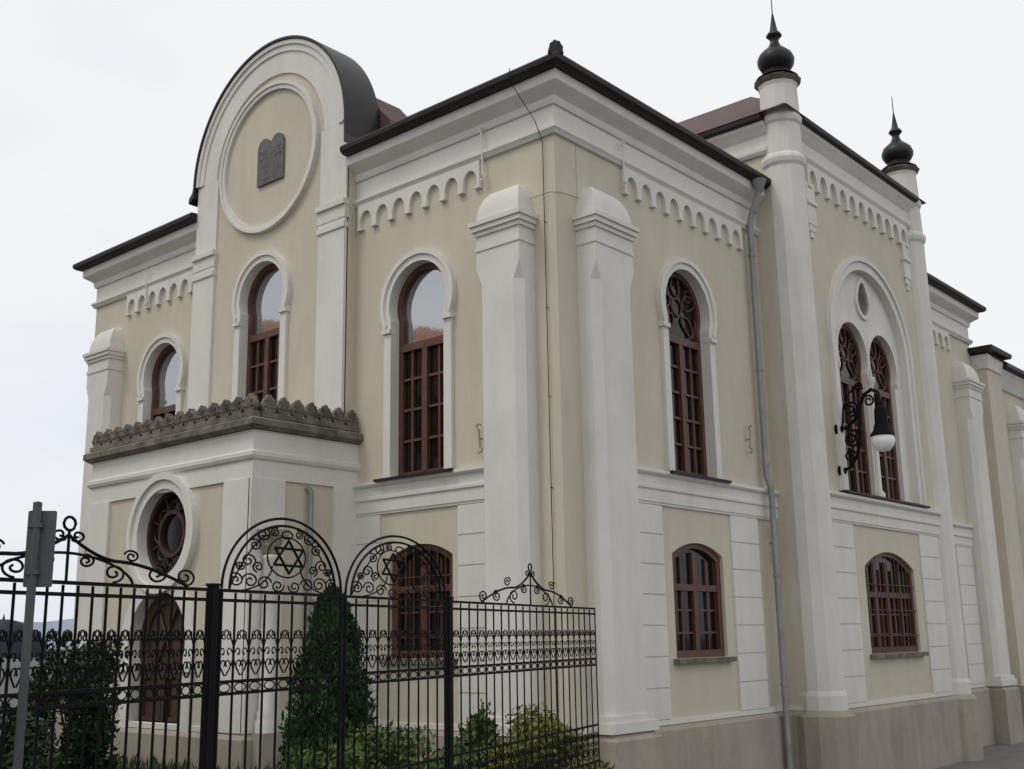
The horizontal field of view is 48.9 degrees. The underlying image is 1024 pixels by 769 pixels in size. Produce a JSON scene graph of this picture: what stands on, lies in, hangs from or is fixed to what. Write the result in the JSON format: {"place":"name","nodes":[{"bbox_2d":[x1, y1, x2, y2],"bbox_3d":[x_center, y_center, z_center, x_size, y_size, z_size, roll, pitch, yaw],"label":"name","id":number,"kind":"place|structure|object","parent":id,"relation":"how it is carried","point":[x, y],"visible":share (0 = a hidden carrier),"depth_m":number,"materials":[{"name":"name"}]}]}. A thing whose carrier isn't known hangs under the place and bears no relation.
{"place":"outdoors","nodes":[
{"label":"outdoors","id":0,"kind":"place"},
{"bbox_2d":[0,648,70,745],"bbox_3d":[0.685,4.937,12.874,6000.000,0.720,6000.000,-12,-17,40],"label":"ground","id":1,"kind":"structure","parent":0,"point":[16,664],"depth_m":87.21,"materials":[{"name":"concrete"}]},
{"bbox_2d":[0,615,47,681],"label":"parasol","id":2,"kind":"object","parent":1,"relation":"on","point":[16,646],"visible":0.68,"depth_m":9.61,"materials":[{"name":"blue fabric"}]},
{"bbox_2d":[13,501,56,768],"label":"sign post","id":3,"kind":"object","parent":1,"relation":"on","point":[40,549],"visible":1,"depth_m":4.33,"materials":[{"name":"grey metal"}]},
{"bbox_2d":[0,515,208,768],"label":"fence panel","id":4,"kind":"object","parent":1,"relation":"on","point":[7,673],"visible":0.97,"depth_m":5.05,"materials":[{"name":"black metal"}]},
{"bbox_2d":[201,583,220,768],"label":"gate post","id":5,"kind":"object","parent":1,"relation":"on","point":[210,683],"visible":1,"depth_m":5.65,"materials":[{"name":"black metal"}]},
{"bbox_2d":[212,517,342,768],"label":"gate leaf","id":6,"kind":"object","parent":5,"relation":"attached to","point":[263,662],"visible":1,"depth_m":6.23,"materials":[{"name":"black metal"}]},
{"bbox_2d":[446,597,453,768],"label":"gate post","id":7,"kind":"object","parent":1,"relation":"on","point":[450,728],"visible":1,"depth_m":7.93,"materials":[{"name":"black metal"}]},
{"bbox_2d":[341,535,446,768],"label":"gate leaf","id":8,"kind":"object","parent":7,"relation":"attached to","point":[428,634],"visible":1,"depth_m":7.33,"materials":[{"name":"black metal"}]},
{"bbox_2d":[453,563,599,768],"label":"fence panel","id":9,"kind":"object","parent":1,"relation":"on","point":[555,633],"visible":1,"depth_m":9.22,"materials":[{"name":"black metal"}]},
{"bbox_2d":[55,0,1023,768],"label":"synagogue","id":10,"kind":"structure","parent":1,"relation":"on","point":[581,336],"depth_m":16.56,"materials":[{"name":"beige paint"}]},
{"bbox_2d":[137,333,186,423],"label":"window","id":11,"kind":"structure","parent":10,"relation":"in","point":[162,370],"depth_m":20.30,"materials":[{"name":"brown wood"}]},
{"bbox_2d":[232,250,291,412],"bbox_3d":[-3.956,-0.538,17.936,1.500,3.260,0.400,-12,-17,40],"label":"window","id":12,"kind":"structure","parent":10,"relation":"in","point":[262,290],"depth_m":18.19,"materials":[{"name":"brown wood"}]},
{"bbox_2d":[373,248,456,481],"bbox_3d":[-1.270,-0.313,15.773,1.500,3.260,0.400,-12,-17,40],"label":"window","id":13,"kind":"structure","parent":10,"relation":"in","point":[418,296],"depth_m":15.89,"materials":[{"name":"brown wood"}]},
{"bbox_2d":[379,544,457,663],"bbox_3d":[-1.187,2.917,15.031,1.360,1.570,0.300,-12,-17,40],"label":"window","id":14,"kind":"structure","parent":10,"relation":"in","point":[444,558],"depth_m":15.10,"materials":[{"name":"brown wood"}]},
{"bbox_2d":[656,258,731,483],"bbox_3d":[2.528,-0.241,16.392,0.400,3.270,1.560,-12,-17,40],"label":"window","id":15,"kind":"structure","parent":10,"relation":"in","point":[686,308],"depth_m":16.57,"materials":[{"name":"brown wood"}]},
{"bbox_2d":[672,543,736,663],"bbox_3d":[2.575,3.027,15.660,0.300,1.630,1.480,-12,-17,40],"label":"window","id":16,"kind":"structure","parent":10,"relation":"in","point":[696,568],"depth_m":15.74,"materials":[{"name":"brown wood"}]},
{"bbox_2d":[838,324,870,493],"bbox_3d":[5.817,0.430,19.449,0.115,3.060,1.180,-12,-17,40],"label":"window","id":17,"kind":"structure","parent":10,"relation":"in","point":[849,353],"depth_m":19.57,"materials":[{"name":"brown wood"}]},
{"bbox_2d":[834,382,894,475],"bbox_3d":[5.675,0.690,18.139,0.949,1.513,0.374,-12,-17,40],"label":"wall lantern","id":18,"kind":"object","parent":10,"relation":"attached to","point":[882,434],"depth_m":18.13,"materials":[{"name":"black metal"}]},
{"bbox_2d":[870,338,900,499],"bbox_3d":[6.643,0.627,20.380,0.115,3.060,1.180,-12,-17,40],"label":"window","id":19,"kind":"structure","parent":10,"relation":"in","point":[879,364],"depth_m":20.58,"materials":[{"name":"brown wood"}]},
{"bbox_2d":[865,552,928,658],"bbox_3d":[6.406,3.721,19.084,0.300,1.740,2.200,-12,-17,40],"label":"window","id":20,"kind":"structure","parent":10,"relation":"in","point":[892,623],"depth_m":19.15,"materials":[{"name":"brown wood"}]},
{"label":"garden bed","id":21,"kind":"structure","parent":1,"relation":"on","visible":0},
{"bbox_2d":[0,701,71,768],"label":"shrub","id":22,"kind":"object","parent":21,"relation":"on","point":[8,746],"visible":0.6,"depth_m":8.50,"materials":[{"name":"green plant"}]},
{"bbox_2d":[17,627,128,768],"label":"shrub","id":23,"kind":"object","parent":21,"relation":"on","point":[90,734],"visible":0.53,"depth_m":13.09,"materials":[{"name":"green plant"}]},
{"bbox_2d":[276,585,384,768],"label":"conifer","id":24,"kind":"object","parent":21,"relation":"on","point":[308,728],"visible":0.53,"depth_m":10.44,"materials":[{"name":"green plant"}]},
{"bbox_2d":[275,720,480,768],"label":"shrub","id":25,"kind":"object","parent":21,"relation":"on","point":[294,762],"visible":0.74,"depth_m":9.68,"materials":[{"name":"green plant"}]},
{"bbox_2d":[454,699,501,768],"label":"shrub","id":26,"kind":"object","parent":21,"relation":"on","point":[474,724],"visible":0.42,"depth_m":10.65,"materials":[{"name":"green plant"}]},
{"bbox_2d":[464,702,614,768],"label":"shrub","id":27,"kind":"object","parent":21,"relation":"on","point":[535,734],"visible":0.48,"depth_m":10.35,"materials":[{"name":"green plant"}]},
{"bbox_2d":[22,619,72,648],"bbox_3d":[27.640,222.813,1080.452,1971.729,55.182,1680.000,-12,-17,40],"label":"hills","id":28,"kind":"structure","parent":0,"point":[67,624],"depth_m":1505.65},
{"bbox_2d":[49,752,276,768],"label":"grass","id":29,"kind":"structure","parent":0,"point":[155,763],"depth_m":14.30,"materials":[{"name":"green plant"}]},
{"bbox_2d":[0,0,1023,621],"label":"sky","id":30,"kind":"structure","parent":0,"point":[106,106],"materials":[{"name":"white"}]},
{"bbox_2d":[935,742,1023,768],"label":"pavement","id":31,"kind":"structure","parent":0,"point":[1001,756],"depth_m":20.11,"materials":[{"name":"grey concrete"}]}
]}

